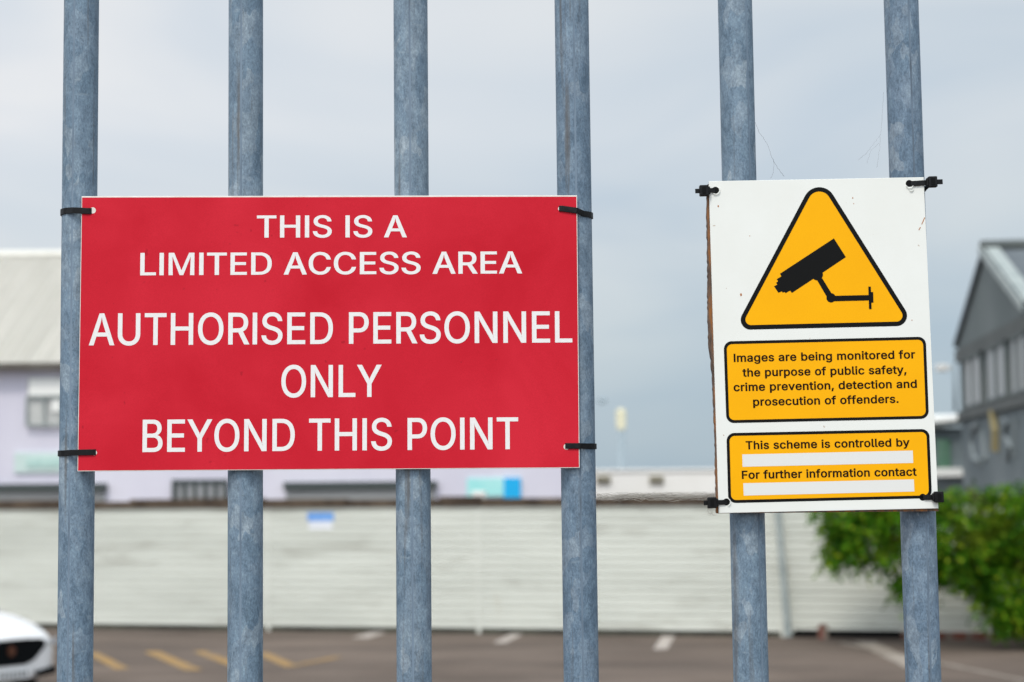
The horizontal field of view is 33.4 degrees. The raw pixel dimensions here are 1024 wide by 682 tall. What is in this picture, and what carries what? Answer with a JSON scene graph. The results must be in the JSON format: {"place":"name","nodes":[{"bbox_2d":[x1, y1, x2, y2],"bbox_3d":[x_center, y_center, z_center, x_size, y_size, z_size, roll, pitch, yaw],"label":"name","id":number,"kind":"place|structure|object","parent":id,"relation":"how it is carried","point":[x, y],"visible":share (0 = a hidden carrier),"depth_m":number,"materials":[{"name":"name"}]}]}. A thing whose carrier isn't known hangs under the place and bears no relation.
{"place":"outdoors","nodes":[
{"label":"outdoors","id":0,"kind":"place"},
{"bbox_2d":[0,0,1023,468],"label":"sky","id":1,"kind":"structure","parent":0,"point":[820,65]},
{"bbox_2d":[10,624,1023,681],"bbox_3d":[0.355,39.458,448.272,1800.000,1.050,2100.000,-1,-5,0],"label":"car park ground","id":2,"kind":"structure","parent":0,"point":[470,657],"depth_m":25.82,"materials":[{"name":"grey asphalt"}]},
{"bbox_2d":[0,611,56,681],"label":"parked car","id":3,"kind":"object","parent":2,"relation":"on","point":[26,651],"visible":1,"depth_m":21.54,"materials":[{"name":"white paint"}]},
{"bbox_2d":[93,651,297,670],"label":"yellow hatch markings","id":4,"kind":"object","parent":2,"relation":"on","point":[165,658],"visible":0.8,"depth_m":26.01,"materials":[{"name":"paint"}]},
{"bbox_2d":[0,250,560,508],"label":"warehouse","id":5,"kind":"structure","parent":2,"relation":"on","point":[30,301],"depth_m":44.88,"materials":[{"name":"white metal"}]},
{"bbox_2d":[14,452,58,472],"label":"wall sign","id":6,"kind":"object","parent":5,"relation":"attached to","point":[44,462],"visible":0.64,"depth_m":44.83,"materials":[{"name":"green paint"}]},
{"bbox_2d":[25,378,59,426],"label":"window","id":7,"kind":"structure","parent":5,"relation":"in","point":[42,403],"depth_m":44.94,"materials":[{"name":"white glass"}]},
{"bbox_2d":[0,483,106,501],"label":"shutter door","id":8,"kind":"structure","parent":5,"relation":"in","point":[7,491],"depth_m":44.75,"materials":[{"name":"grey metal"}]},
{"bbox_2d":[172,479,227,498],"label":"window","id":9,"kind":"structure","parent":5,"relation":"in","point":[198,488],"depth_m":44.73,"materials":[{"name":"grey glass"}]},
{"bbox_2d":[283,481,436,499],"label":"shutter door","id":10,"kind":"structure","parent":5,"relation":"in","point":[375,490],"depth_m":44.73,"materials":[{"name":"grey metal"}]},
{"bbox_2d":[467,478,520,497],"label":"wall sign","id":11,"kind":"object","parent":5,"relation":"attached to","point":[508,487],"visible":0.75,"depth_m":44.77,"materials":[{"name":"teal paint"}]},
{"bbox_2d":[293,657,339,664],"bbox_3d":[-2.936,4.818,25.706,0.130,0.001,1.336,-3,-5,24],"label":"yellow line marking","id":12,"kind":"object","parent":2,"relation":"on","point":[316,661],"visible":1,"depth_m":25.63,"materials":[{"name":"paint"}]},
{"bbox_2d":[57,0,940,681],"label":"tube gate","id":13,"kind":"structure","parent":2,"relation":"on","point":[75,620],"depth_m":2.08,"materials":[{"name":"metal"}]},
{"bbox_2d":[77,195,579,470],"bbox_3d":[-0.222,-0.011,2.074,0.606,0.336,0.003,0,-5,-1],"label":"red sign","id":14,"kind":"object","parent":13,"relation":"attached to","point":[312,332],"visible":1,"depth_m":2.07,"materials":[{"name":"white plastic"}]},
{"bbox_2d":[60,207,91,215],"bbox_3d":[-0.534,-0.157,2.104,0.046,0.010,0.052,-1,-5,0],"label":"cable tie","id":15,"kind":"object","parent":14,"relation":"attached to","point":[76,210],"visible":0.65,"depth_m":2.08,"materials":[{"name":"black plastic"}]},
{"bbox_2d":[58,449,95,455],"bbox_3d":[-0.527,0.137,2.080,0.054,0.008,0.052,-1,-5,0],"label":"cable tie","id":16,"kind":"object","parent":14,"relation":"attached to","point":[76,452],"visible":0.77,"depth_m":2.05,"materials":[{"name":"black plastic"}]},
{"bbox_2d":[559,206,592,218],"bbox_3d":[0.077,-0.158,2.112,0.046,0.012,0.052,-1,-5,0],"label":"cable tie","id":17,"kind":"object","parent":14,"relation":"attached to","point":[583,213],"visible":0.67,"depth_m":2.09,"materials":[{"name":"black plastic"}]},
{"bbox_2d":[565,443,596,448],"bbox_3d":[0.081,0.129,2.089,0.046,0.007,0.052,-1,-5,0],"label":"cable tie","id":18,"kind":"object","parent":13,"relation":"attached to","point":[580,445],"visible":0.71,"depth_m":2.06,"materials":[{"name":"black plastic"}]},
{"bbox_2d":[594,492,714,514],"bbox_3d":[0.174,0.198,2.075,0.149,0.030,0.006,-1,-5,0],"label":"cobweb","id":19,"kind":"object","parent":13,"relation":"attached to","point":[637,496],"visible":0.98,"depth_m":2.08,"materials":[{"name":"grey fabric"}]},
{"bbox_2d":[695,185,714,196],"bbox_3d":[0.259,-0.180,2.110,0.096,0.013,0.036,3,-6,-35],"label":"cable tie","id":20,"kind":"object","parent":13,"relation":"attached to","point":[704,190],"visible":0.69,"depth_m":2.07,"materials":[{"name":"black plastic"}]},
{"bbox_2d":[704,497,726,507],"bbox_3d":[0.265,0.196,2.078,0.095,0.013,0.037,3,-6,-37],"label":"cable tie","id":21,"kind":"object","parent":13,"relation":"attached to","point":[712,502],"visible":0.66,"depth_m":2.04,"materials":[{"name":"black plastic"}]},
{"bbox_2d":[706,177,938,513],"bbox_3d":[0.376,0.004,2.074,0.274,0.407,0.016,0,-5,-1],"label":"camera sign","id":22,"kind":"object","parent":13,"relation":"attached to","point":[819,331],"visible":1,"depth_m":2.07,"materials":[{"name":"white plastic"}]},
{"bbox_2d":[910,176,942,190],"bbox_3d":[0.499,-0.192,2.111,0.044,0.013,0.075,2,-5,-25],"label":"cable tie","id":23,"kind":"object","parent":13,"relation":"attached to","point":[931,182],"visible":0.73,"depth_m":2.08,"materials":[{"name":"black plastic"}]},
{"bbox_2d":[923,491,943,502],"bbox_3d":[0.497,0.190,2.080,0.046,0.014,0.070,-1,-5,0],"label":"cable tie","id":24,"kind":"object","parent":13,"relation":"attached to","point":[936,496],"visible":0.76,"depth_m":2.05,"materials":[{"name":"black plastic"}]},
{"bbox_2d":[0,491,1023,639],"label":"boundary wall","id":25,"kind":"structure","parent":2,"relation":"on","point":[663,567],"depth_m":30.42,"materials":[{"name":"white metal"}]},
{"bbox_2d":[308,513,333,528],"bbox_3d":[-3.485,3.276,31.086,0.502,0.298,0.015,-2,-5,13],"label":"notice","id":26,"kind":"object","parent":25,"relation":"attached to","point":[320,520],"visible":1,"depth_m":31.08,"materials":[{"name":"paper"}]},
{"bbox_2d":[352,632,674,648],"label":"white bay markings","id":27,"kind":"object","parent":2,"relation":"on","point":[664,641],"visible":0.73,"depth_m":29.00,"materials":[{"name":"paint"}]},
{"bbox_2d":[595,397,606,403],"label":"street lamp","id":28,"kind":"object","parent":2,"relation":"on","point":[601,400],"visible":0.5,"depth_m":69.94,"materials":[{"name":"grey"}]},
{"bbox_2d":[616,408,625,468],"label":"street lamp","id":29,"kind":"object","parent":2,"relation":"on","point":[620,419],"visible":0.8,"depth_m":69.78,"materials":[{"name":"grey metal"}]},
{"bbox_2d":[596,468,714,496],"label":"shed","id":30,"kind":"structure","parent":2,"relation":"on","point":[638,481],"depth_m":61.77,"materials":[{"name":"white"}]},
{"bbox_2d":[818,624,827,638],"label":"brick block","id":31,"kind":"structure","parent":2,"relation":"on","point":[822,631],"depth_m":28.54,"materials":[{"name":"red brick"}]},
{"bbox_2d":[805,479,1023,648],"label":"shrubby tree","id":32,"kind":"object","parent":2,"relation":"on","point":[995,533],"visible":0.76,"depth_m":26.58,"materials":[{"name":"green plant"}]},
{"bbox_2d":[842,641,1023,680],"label":"parking line","id":33,"kind":"object","parent":2,"relation":"on","point":[887,653],"visible":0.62,"depth_m":26.05,"materials":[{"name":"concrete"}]},
{"bbox_2d":[934,414,962,492],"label":"lean to","id":34,"kind":"object","parent":2,"relation":"on","point":[949,461],"visible":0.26,"depth_m":44.09,"materials":[{"name":"white"}]},
{"bbox_2d":[936,439,950,467],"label":"window","id":35,"kind":"structure","parent":34,"relation":"in","point":[943,449],"depth_m":44.09,"materials":[{"name":"green glass"}]},
{"bbox_2d":[935,239,1023,494],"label":"gabled building","id":36,"kind":"structure","parent":0,"point":[988,342],"depth_m":36.59,"materials":[{"name":"grey metal"}]},
{"bbox_2d":[962,352,983,408],"bbox_3d":[10.587,0.925,39.193,0.100,1.176,2.490,-1,-5,6],"label":"window","id":37,"kind":"structure","parent":36,"relation":"in","point":[972,366],"depth_m":39.09,"materials":[{"name":"white glass"}]},
{"bbox_2d":[984,340,1009,402],"bbox_3d":[10.224,0.664,36.011,0.100,1.176,2.487,-1,-5,6],"label":"window","id":38,"kind":"structure","parent":36,"relation":"in","point":[996,355],"depth_m":35.93,"materials":[{"name":"white glass"}]},
{"bbox_2d":[1007,331,1023,395],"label":"window","id":39,"kind":"structure","parent":36,"relation":"in","point":[1015,342],"depth_m":33.47,"materials":[{"name":"grey glass"}]}
]}

